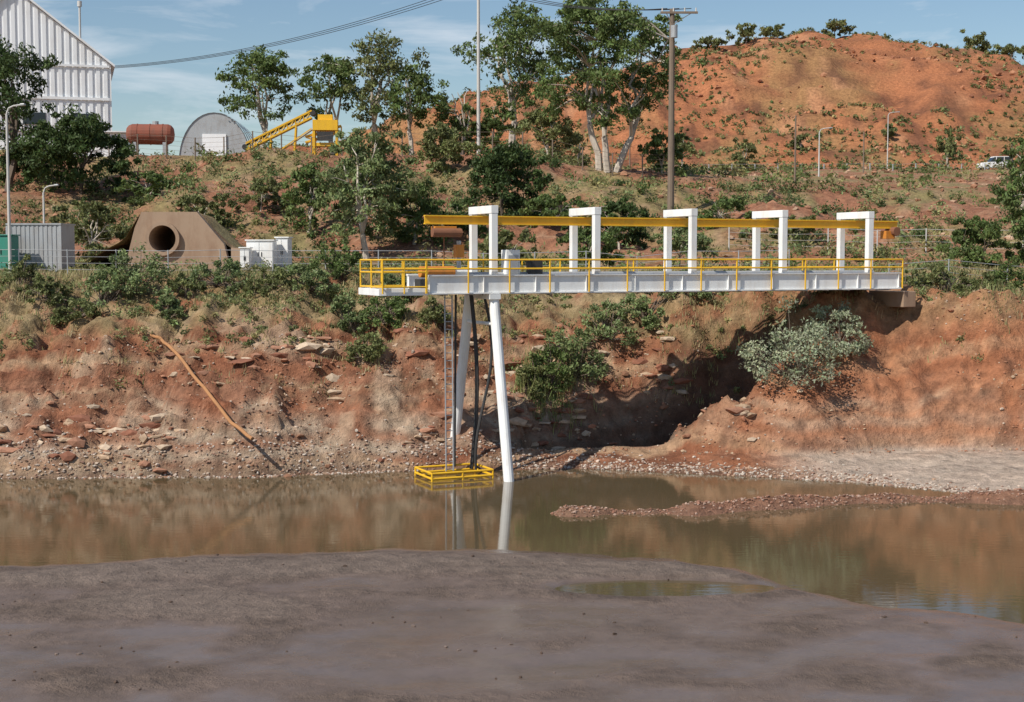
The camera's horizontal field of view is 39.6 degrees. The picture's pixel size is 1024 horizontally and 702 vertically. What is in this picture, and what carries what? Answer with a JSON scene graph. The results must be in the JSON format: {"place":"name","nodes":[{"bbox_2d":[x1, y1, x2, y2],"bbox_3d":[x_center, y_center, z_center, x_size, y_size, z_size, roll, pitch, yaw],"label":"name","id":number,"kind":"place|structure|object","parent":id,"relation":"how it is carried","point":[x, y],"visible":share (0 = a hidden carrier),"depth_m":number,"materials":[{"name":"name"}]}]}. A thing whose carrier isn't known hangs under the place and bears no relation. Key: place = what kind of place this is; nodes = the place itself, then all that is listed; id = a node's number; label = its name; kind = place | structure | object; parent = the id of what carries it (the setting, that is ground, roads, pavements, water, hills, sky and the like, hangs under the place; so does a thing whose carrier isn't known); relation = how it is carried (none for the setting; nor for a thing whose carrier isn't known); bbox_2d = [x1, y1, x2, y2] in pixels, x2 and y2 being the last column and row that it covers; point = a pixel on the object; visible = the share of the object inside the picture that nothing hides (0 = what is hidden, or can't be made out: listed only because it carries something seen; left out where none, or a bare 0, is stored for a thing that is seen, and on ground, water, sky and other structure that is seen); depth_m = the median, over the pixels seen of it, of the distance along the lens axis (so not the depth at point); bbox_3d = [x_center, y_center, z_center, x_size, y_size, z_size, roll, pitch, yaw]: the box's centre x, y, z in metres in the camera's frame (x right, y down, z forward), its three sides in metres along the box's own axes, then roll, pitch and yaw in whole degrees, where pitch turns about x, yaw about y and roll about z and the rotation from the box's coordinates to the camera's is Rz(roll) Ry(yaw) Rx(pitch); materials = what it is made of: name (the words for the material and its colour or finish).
{"place":"outdoors","nodes":[
{"label":"outdoors","id":0,"kind":"place"},
{"bbox_2d":[0,30,1023,701],"bbox_3d":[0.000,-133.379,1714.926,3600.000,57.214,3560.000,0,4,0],"label":"ground","id":1,"kind":"structure","parent":0,"point":[238,626],"depth_m":57.64,"materials":[{"name":"soil"}]},
{"bbox_2d":[0,234,19,270],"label":"green kiosk","id":2,"kind":"object","parent":1,"relation":"on","point":[4,245],"visible":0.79,"depth_m":73.40,"materials":[{"name":"paint"}]},
{"bbox_2d":[5,103,25,271],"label":"street lamp","id":3,"kind":"object","parent":1,"relation":"on","point":[8,199],"visible":0.94,"depth_m":71.58,"materials":[{"name":"metal"}]},
{"bbox_2d":[0,253,47,292],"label":"shrub","id":4,"kind":"object","parent":1,"relation":"on","point":[19,272],"visible":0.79,"depth_m":64.81,"materials":[{"name":"green plant"}]},
{"bbox_2d":[0,143,53,182],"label":"dark shade tree","id":5,"kind":"object","parent":1,"relation":"on","point":[18,156],"visible":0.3,"depth_m":112.07,"materials":[{"name":"green plant"}]},
{"bbox_2d":[0,34,61,191],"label":"dark shade tree","id":6,"kind":"object","parent":1,"relation":"on","point":[9,63],"visible":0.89,"depth_m":110.88,"materials":[{"name":"green plant"}]},
{"bbox_2d":[5,223,75,271],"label":"corrugated container","id":7,"kind":"object","parent":1,"relation":"on","point":[47,239],"visible":0.61,"depth_m":74.86,"materials":[{"name":"metal"}]},
{"bbox_2d":[16,273,77,307],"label":"shrub","id":8,"kind":"object","parent":1,"relation":"on","point":[46,288],"visible":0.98,"depth_m":62.73,"materials":[{"name":"green plant"}]},
{"bbox_2d":[0,0,114,130],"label":"white industrial shed","id":9,"kind":"structure","parent":1,"relation":"on","point":[81,75],"depth_m":156.55,"materials":[{"name":"metal"}]},
{"bbox_2d":[9,103,141,196],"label":"dark shade tree","id":10,"kind":"object","parent":1,"relation":"on","point":[82,136],"visible":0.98,"depth_m":107.99,"materials":[{"name":"green plant"}]},
{"bbox_2d":[49,298,101,325],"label":"shrub","id":11,"kind":"object","parent":1,"relation":"on","point":[59,317],"visible":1,"depth_m":61.79,"materials":[{"name":"green plant"}]},
{"bbox_2d":[49,199,132,262],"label":"acacia tree","id":12,"kind":"object","parent":1,"relation":"on","point":[97,210],"visible":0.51,"depth_m":85.31,"materials":[{"name":"green plant"}]},
{"bbox_2d":[76,266,133,310],"bbox_3d":[-18.100,-2.765,62.952,2.043,1.965,2.231,4,5,44],"label":"shrub","id":13,"kind":"object","parent":1,"relation":"on","point":[112,285],"visible":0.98,"depth_m":62.96,"materials":[{"name":"green plant"}]},
{"bbox_2d":[98,240,171,294],"bbox_3d":[-16.819,-3.706,63.787,2.455,2.531,3.141,4,5,44],"label":"shrub","id":14,"kind":"object","parent":1,"relation":"on","point":[134,282],"visible":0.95,"depth_m":63.65,"materials":[{"name":"green plant"}]},
{"bbox_2d":[113,170,176,204],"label":"acacia tree","id":15,"kind":"object","parent":1,"relation":"on","point":[157,180],"visible":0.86,"depth_m":106.78,"materials":[{"name":"green plant"}]},
{"bbox_2d":[126,121,174,153],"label":"rusty horizontal tank","id":16,"kind":"object","parent":1,"relation":"on","point":[147,132],"visible":0.91,"depth_m":136.15,"materials":[{"name":"metal"}]},
{"bbox_2d":[79,214,243,267],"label":"earth mound","id":17,"kind":"object","parent":1,"relation":"on","point":[227,237],"visible":0.19,"depth_m":81.95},
{"bbox_2d":[149,286,187,326],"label":"shrub","id":18,"kind":"object","parent":1,"relation":"on","point":[172,304],"visible":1,"depth_m":61.87,"materials":[{"name":"green plant"}]},
{"bbox_2d":[166,272,207,298],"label":"shrub","id":19,"kind":"object","parent":1,"relation":"on","point":[178,282],"visible":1,"depth_m":63.78,"materials":[{"name":"green plant"}]},
{"bbox_2d":[150,334,253,439],"bbox_3d":[-12.683,1.337,57.494,0.285,3.743,8.608,-3,5,-39],"label":"discarded pipe","id":20,"kind":"object","parent":1,"relation":"on","point":[206,390],"visible":1,"depth_m":56.94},
{"bbox_2d":[175,193,235,226],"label":"acacia tree","id":21,"kind":"object","parent":1,"relation":"on","point":[187,201],"visible":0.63,"depth_m":98.92,"materials":[{"name":"green plant"}]},
{"bbox_2d":[127,212,292,268],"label":"concrete culvert","id":22,"kind":"object","parent":1,"relation":"on","point":[162,233],"visible":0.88,"depth_m":79.77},
{"bbox_2d":[179,112,257,155],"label":"arched shed","id":23,"kind":"structure","parent":1,"relation":"on","point":[207,127],"depth_m":133.00,"materials":[{"name":"metal"}]},
{"bbox_2d":[202,134,225,155],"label":"door","id":24,"kind":"structure","parent":23,"relation":"in","point":[215,143],"depth_m":132.93,"materials":[{"name":"white metal"}]},
{"bbox_2d":[188,258,248,291],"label":"shrub","id":25,"kind":"object","parent":1,"relation":"on","point":[231,265],"visible":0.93,"depth_m":65.81,"materials":[{"name":"green plant"}]},
{"bbox_2d":[215,43,307,147],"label":"gum tree","id":26,"kind":"object","parent":1,"relation":"on","point":[266,66],"visible":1,"depth_m":132.73,"materials":[{"name":"green plant"}]},
{"bbox_2d":[245,240,277,267],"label":"electrical cabinet","id":27,"kind":"object","parent":1,"relation":"on","point":[258,256],"visible":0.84,"depth_m":77.39,"materials":[{"name":"metal"}]},
{"bbox_2d":[227,175,297,211],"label":"acacia tree","id":28,"kind":"object","parent":1,"relation":"on","point":[274,187],"visible":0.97,"depth_m":103.16,"materials":[{"name":"green plant"}]},
{"bbox_2d":[239,267,294,297],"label":"shrub","id":29,"kind":"object","parent":1,"relation":"on","point":[262,280],"visible":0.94,"depth_m":64.20,"materials":[{"name":"green plant"}]},
{"bbox_2d":[274,237,292,267],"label":"electrical cabinet","id":30,"kind":"object","parent":1,"relation":"on","point":[284,243],"visible":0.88,"depth_m":78.40,"materials":[{"name":"metal"}]},
{"bbox_2d":[242,110,341,155],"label":"yellow conveyor plant","id":31,"kind":"object","parent":1,"relation":"on","point":[324,125],"visible":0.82,"depth_m":126.31,"materials":[{"name":"paint"}]},
{"bbox_2d":[276,263,343,297],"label":"shrub","id":32,"kind":"object","parent":1,"relation":"on","point":[320,275],"visible":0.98,"depth_m":64.67,"materials":[{"name":"green plant"}]},
{"bbox_2d":[281,163,346,232],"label":"acacia tree","id":33,"kind":"object","parent":1,"relation":"on","point":[302,177],"visible":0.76,"depth_m":96.78,"materials":[{"name":"green plant"}]},
{"bbox_2d":[288,53,369,154],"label":"gum tree","id":34,"kind":"object","parent":1,"relation":"on","point":[332,91],"visible":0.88,"depth_m":137.12,"materials":[{"name":"green plant"}]},
{"bbox_2d":[306,240,361,277],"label":"shrub","id":35,"kind":"object","parent":1,"relation":"on","point":[336,265],"visible":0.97,"depth_m":66.79,"materials":[{"name":"green plant"}]},
{"bbox_2d":[8,127,667,176],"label":"wire fence","id":36,"kind":"object","parent":1,"relation":"on","point":[311,151],"visible":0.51,"depth_m":123.50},
{"bbox_2d":[330,295,369,332],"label":"shrub","id":37,"kind":"object","parent":1,"relation":"on","point":[349,317],"visible":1,"depth_m":61.88,"materials":[{"name":"green plant"}]},
{"bbox_2d":[342,330,388,362],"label":"shrub","id":38,"kind":"object","parent":1,"relation":"on","point":[370,353],"visible":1,"depth_m":59.92,"materials":[{"name":"green plant"}]},
{"bbox_2d":[312,126,420,258],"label":"acacia tree","id":39,"kind":"object","parent":1,"relation":"on","point":[376,168],"visible":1,"depth_m":89.11,"materials":[{"name":"green plant"}]},
{"bbox_2d":[0,325,756,476],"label":"bank rock ledges","id":40,"kind":"object","parent":1,"relation":"on","point":[67,456],"visible":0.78,"depth_m":59.30,"materials":[{"name":"stone"}]},
{"bbox_2d":[330,28,430,148],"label":"gum tree","id":41,"kind":"object","parent":1,"relation":"on","point":[389,66],"visible":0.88,"depth_m":135.89,"materials":[{"name":"green plant"}]},
{"bbox_2d":[357,295,410,328],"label":"shrub","id":42,"kind":"object","parent":1,"relation":"on","point":[397,303],"visible":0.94,"depth_m":62.44,"materials":[{"name":"green plant"}]},
{"bbox_2d":[0,249,789,272],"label":"wire fence","id":43,"kind":"object","parent":1,"relation":"on","point":[378,257],"visible":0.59,"depth_m":71.48,"materials":[{"name":"metal"}]},
{"bbox_2d":[371,177,447,244],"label":"acacia tree","id":44,"kind":"object","parent":1,"relation":"on","point":[415,218],"visible":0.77,"depth_m":93.04,"materials":[{"name":"green plant"}]},
{"bbox_2d":[373,60,450,154],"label":"gum tree","id":45,"kind":"object","parent":1,"relation":"on","point":[420,97],"visible":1,"depth_m":134.01,"materials":[{"name":"green plant"}]},
{"bbox_2d":[416,297,450,324],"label":"shrub","id":46,"kind":"object","parent":1,"relation":"on","point":[433,312],"visible":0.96,"depth_m":61.90,"materials":[{"name":"green plant"}]},
{"bbox_2d":[417,121,480,172],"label":"gum tree","id":47,"kind":"object","parent":1,"relation":"on","point":[452,148],"visible":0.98,"depth_m":116.08,"materials":[{"name":"green plant"}]},
{"bbox_2d":[430,203,487,238],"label":"acacia tree","id":48,"kind":"object","parent":1,"relation":"on","point":[457,207],"visible":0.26,"depth_m":94.96,"materials":[{"name":"green plant"}]},
{"bbox_2d":[433,92,485,154],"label":"gum tree","id":49,"kind":"object","parent":1,"relation":"on","point":[461,122],"visible":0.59,"depth_m":138.72,"materials":[{"name":"green plant"}]},
{"bbox_2d":[477,0,480,152],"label":"power pole","id":50,"kind":"object","parent":1,"relation":"on","point":[478,72],"visible":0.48,"depth_m":136.40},
{"bbox_2d":[116,0,691,67],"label":"overhead wires","id":51,"kind":"object","parent":50,"relation":"attached to","point":[207,56],"visible":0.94,"depth_m":144.34,"materials":[{"name":"metal"}]},
{"bbox_2d":[466,100,521,151],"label":"gum tree","id":52,"kind":"object","parent":1,"relation":"on","point":[488,122],"visible":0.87,"depth_m":138.20,"materials":[{"name":"green plant"}]},
{"bbox_2d":[451,140,562,226],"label":"dense dark tree","id":53,"kind":"object","parent":1,"relation":"on","point":[496,165],"visible":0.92,"depth_m":102.24,"materials":[{"name":"green plant"}]},
{"bbox_2d":[450,0,564,145],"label":"gum tree","id":54,"kind":"object","parent":1,"relation":"on","point":[512,41],"visible":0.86,"depth_m":146.61,"materials":[{"name":"green plant"}]},
{"bbox_2d":[478,228,536,265],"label":"acacia tree","id":55,"kind":"object","parent":1,"relation":"on","point":[504,236],"visible":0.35,"depth_m":81.44,"materials":[{"name":"green plant"}]},
{"bbox_2d":[0,148,1016,264],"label":"slope rocks","id":56,"kind":"object","parent":1,"relation":"on","point":[624,173],"visible":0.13,"depth_m":118.09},
{"bbox_2d":[2,553,1016,689],"bbox_3d":[-0.219,6.181,34.056,24.430,0.264,12.870,0,4,0],"label":"mud debris","id":57,"kind":"object","parent":1,"relation":"on","point":[412,625],"visible":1,"depth_m":32.62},
{"bbox_2d":[0,405,1019,492],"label":"shore stones","id":58,"kind":"object","parent":1,"relation":"on","point":[713,470],"visible":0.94,"depth_m":55.63,"materials":[{"name":"stone"}]},
{"bbox_2d":[0,137,1023,266],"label":"slope scrub","id":59,"kind":"object","parent":1,"relation":"on","point":[191,181],"visible":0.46,"depth_m":106.98,"materials":[{"name":"green plant"}]},
{"bbox_2d":[0,264,1023,416],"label":"bank grass","id":60,"kind":"structure","parent":1,"relation":"on","point":[77,275],"depth_m":63.64,"materials":[{"name":"green plant"}]},
{"bbox_2d":[0,265,1023,402],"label":"bank scrub","id":61,"kind":"object","parent":1,"relation":"on","point":[922,291],"visible":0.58,"depth_m":62.88,"materials":[{"name":"green plant"}]},
{"bbox_2d":[0,288,1023,478],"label":"bank rubble","id":62,"kind":"object","parent":1,"relation":"on","point":[663,406],"visible":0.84,"depth_m":58.89,"materials":[{"name":"stone"}]},
{"bbox_2d":[0,254,1023,307],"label":"roadside scrub","id":63,"kind":"object","parent":1,"relation":"on","point":[924,265],"visible":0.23,"depth_m":75.60,"materials":[{"name":"green plant"}]},
{"bbox_2d":[513,351,551,399],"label":"shrub","id":64,"kind":"object","parent":1,"relation":"on","point":[530,370],"visible":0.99,"depth_m":60.66,"materials":[{"name":"green plant"}]},
{"bbox_2d":[510,107,588,156],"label":"gum tree","id":65,"kind":"object","parent":1,"relation":"on","point":[537,117],"visible":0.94,"depth_m":130.59,"materials":[{"name":"green plant"}]},
{"bbox_2d":[524,328,574,392],"bbox_3d":[1.637,0.405,61.125,2.211,2.803,1.924,0,4,0],"label":"shrub","id":66,"kind":"object","parent":1,"relation":"on","point":[550,368],"visible":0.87,"depth_m":61.04,"materials":[{"name":"green plant"}]},
{"bbox_2d":[506,340,603,438],"bbox_3d":[1.754,1.538,61.129,4.480,4.227,2.935,0,4,0],"label":"shrub","id":67,"kind":"object","parent":1,"relation":"on","point":[522,386],"visible":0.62,"depth_m":60.73,"materials":[{"name":"green plant"}]},
{"bbox_2d":[518,193,605,227],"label":"acacia tree","id":68,"kind":"object","parent":1,"relation":"on","point":[544,202],"visible":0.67,"depth_m":96.55,"materials":[{"name":"green plant"}]},
{"bbox_2d":[129,142,1021,188],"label":"terrace scrub","id":69,"kind":"object","parent":1,"relation":"on","point":[734,172],"visible":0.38,"depth_m":145.87,"materials":[{"name":"green plant"}]},
{"bbox_2d":[543,326,610,383],"bbox_3d":[2.901,0.171,62.252,2.786,2.564,2.480,-1,4,-19],"label":"shrub","id":70,"kind":"object","parent":1,"relation":"on","point":[575,356],"visible":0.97,"depth_m":62.04,"materials":[{"name":"green plant"}]},
{"bbox_2d":[561,130,602,164],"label":"hillside tree","id":71,"kind":"object","parent":1,"relation":"on","point":[578,151],"visible":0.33,"depth_m":198.31,"materials":[{"name":"green plant"}]},
{"bbox_2d":[555,226,624,266],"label":"acacia tree","id":72,"kind":"object","parent":1,"relation":"on","point":[607,239],"visible":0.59,"depth_m":83.46,"materials":[{"name":"green plant"}]},
{"bbox_2d":[579,298,639,347],"bbox_3d":[4.252,-1.280,63.461,2.875,2.188,2.612,0,4,0],"label":"shrub","id":73,"kind":"object","parent":1,"relation":"on","point":[604,330],"visible":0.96,"depth_m":63.56,"materials":[{"name":"green plant"}]},
{"bbox_2d":[517,0,710,172],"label":"gum tree","id":74,"kind":"object","parent":1,"relation":"on","point":[612,24],"visible":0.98,"depth_m":122.57,"materials":[{"name":"green plant"}]},
{"bbox_2d":[581,196,659,249],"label":"acacia tree","id":75,"kind":"object","parent":1,"relation":"on","point":[625,209],"visible":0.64,"depth_m":94.65,"materials":[{"name":"green plant"}]},
{"bbox_2d":[358,205,915,481],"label":"pump access bridge","id":76,"kind":"structure","parent":1,"relation":"on","point":[470,282],"depth_m":56.70,"materials":[{"name":"white paint"}]},
{"bbox_2d":[258,27,1023,169],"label":"hill scrub","id":77,"kind":"object","parent":1,"relation":"on","point":[834,131],"visible":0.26,"depth_m":239.11,"materials":[{"name":"green plant"}]},
{"bbox_2d":[618,292,675,329],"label":"shrub","id":78,"kind":"object","parent":1,"relation":"on","point":[646,318],"visible":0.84,"depth_m":64.02,"materials":[{"name":"green plant"}]},
{"bbox_2d":[289,35,1023,169],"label":"hill outcrops","id":79,"kind":"object","parent":1,"relation":"on","point":[983,77],"visible":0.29,"depth_m":263.02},
{"bbox_2d":[637,127,689,174],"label":"gum tree","id":80,"kind":"object","parent":1,"relation":"on","point":[656,142],"visible":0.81,"depth_m":126.13,"materials":[{"name":"green plant"}]},
{"bbox_2d":[660,8,697,209],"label":"power pole","id":81,"kind":"object","parent":1,"relation":"on","point":[673,31],"visible":0.95,"depth_m":106.81,"materials":[{"name":"wood"}]},
{"bbox_2d":[650,227,718,265],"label":"acacia tree","id":82,"kind":"object","parent":1,"relation":"on","point":[679,242],"visible":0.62,"depth_m":85.26,"materials":[{"name":"green plant"}]},
{"bbox_2d":[691,35,728,50],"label":"ridge tree","id":83,"kind":"object","parent":1,"relation":"on","point":[716,42],"visible":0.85,"depth_m":287.52,"materials":[{"name":"green plant"}]},
{"bbox_2d":[685,194,752,229],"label":"acacia tree","id":84,"kind":"object","parent":1,"relation":"on","point":[737,203],"visible":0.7,"depth_m":103.06,"materials":[{"name":"green plant"}]},
{"bbox_2d":[731,137,757,168],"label":"hillside tree","id":85,"kind":"object","parent":1,"relation":"on","point":[749,148],"visible":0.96,"depth_m":210.32,"materials":[{"name":"green plant"}]},
{"bbox_2d":[725,23,771,45],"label":"ridge tree","id":86,"kind":"object","parent":1,"relation":"on","point":[746,32],"visible":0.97,"depth_m":290.90,"materials":[{"name":"green plant"}]},
{"bbox_2d":[550,488,1023,516],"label":"spit stones","id":87,"kind":"object","parent":1,"relation":"on","point":[767,508],"visible":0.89,"depth_m":48.41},
{"bbox_2d":[735,295,841,388],"bbox_3d":[11.643,-0.475,59.480,4.398,3.779,4.193,0,4,0],"label":"shrub","id":88,"kind":"object","parent":1,"relation":"on","point":[798,358],"visible":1,"depth_m":59.05,"materials":[{"name":"green plant"}]},
{"bbox_2d":[768,213,816,242],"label":"acacia tree","id":89,"kind":"object","parent":1,"relation":"on","point":[793,230],"visible":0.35,"depth_m":99.13,"materials":[{"name":"green plant"}]},
{"bbox_2d":[821,18,857,37],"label":"ridge tree","id":90,"kind":"object","parent":1,"relation":"on","point":[833,25],"visible":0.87,"depth_m":295.93,"materials":[{"name":"green plant"}]},
{"bbox_2d":[809,300,873,357],"bbox_3d":[14.086,-0.930,61.108,2.755,2.456,2.444,-1,4,-10],"label":"shrub","id":91,"kind":"object","parent":1,"relation":"on","point":[860,346],"visible":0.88,"depth_m":61.20,"materials":[{"name":"green plant"}]},
{"bbox_2d":[728,227,1023,252],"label":"wire fence","id":92,"kind":"object","parent":1,"relation":"on","point":[729,238],"visible":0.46,"depth_m":92.33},
{"bbox_2d":[911,260,982,290],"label":"shrub","id":93,"kind":"object","parent":1,"relation":"on","point":[936,269],"visible":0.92,"depth_m":65.61,"materials":[{"name":"green plant"}]},
{"bbox_2d":[929,125,967,169],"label":"hillside tree","id":94,"kind":"object","parent":1,"relation":"on","point":[948,148],"visible":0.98,"depth_m":203.10,"materials":[{"name":"green plant"}]},
{"bbox_2d":[933,215,1023,268],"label":"acacia tree","id":95,"kind":"object","parent":1,"relation":"on","point":[991,229],"visible":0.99,"depth_m":79.01,"materials":[{"name":"green plant"}]},
{"bbox_2d":[960,29,1000,51],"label":"ridge tree","id":96,"kind":"object","parent":1,"relation":"on","point":[984,46],"visible":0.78,"depth_m":289.81,"materials":[{"name":"green plant"}]},
{"bbox_2d":[951,272,1013,295],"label":"shrub","id":97,"kind":"object","parent":1,"relation":"on","point":[989,277],"visible":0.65,"depth_m":64.43,"materials":[{"name":"green plant"}]},
{"bbox_2d":[986,167,1023,241],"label":"acacia tree","id":98,"kind":"object","parent":1,"relation":"on","point":[1009,197],"visible":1,"depth_m":75.54,"materials":[{"name":"green plant"}]},
{"bbox_2d":[987,260,1023,289],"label":"shrub","id":99,"kind":"object","parent":1,"relation":"on","point":[1019,282],"visible":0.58,"depth_m":67.63,"materials":[{"name":"green plant"}]},
{"bbox_2d":[990,43,1023,59],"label":"ridge tree","id":100,"kind":"object","parent":1,"relation":"on","point":[1009,49],"visible":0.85,"depth_m":285.26,"materials":[{"name":"green plant"}]},
{"bbox_2d":[995,136,1023,209],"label":"gum tree","id":101,"kind":"object","parent":1,"relation":"on","point":[1019,160],"visible":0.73,"depth_m":117.34,"materials":[{"name":"green plant"}]},
{"bbox_2d":[0,469,1023,623],"bbox_3d":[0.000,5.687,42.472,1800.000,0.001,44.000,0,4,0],"label":"water","id":102,"kind":"structure","parent":0,"point":[967,558],"depth_m":44.66,"materials":[{"name":"liquid"}]},
{"bbox_2d":[33,0,1023,155],"label":"sky","id":103,"kind":"structure","parent":0,"point":[126,32],"materials":[{"name":"blue"}]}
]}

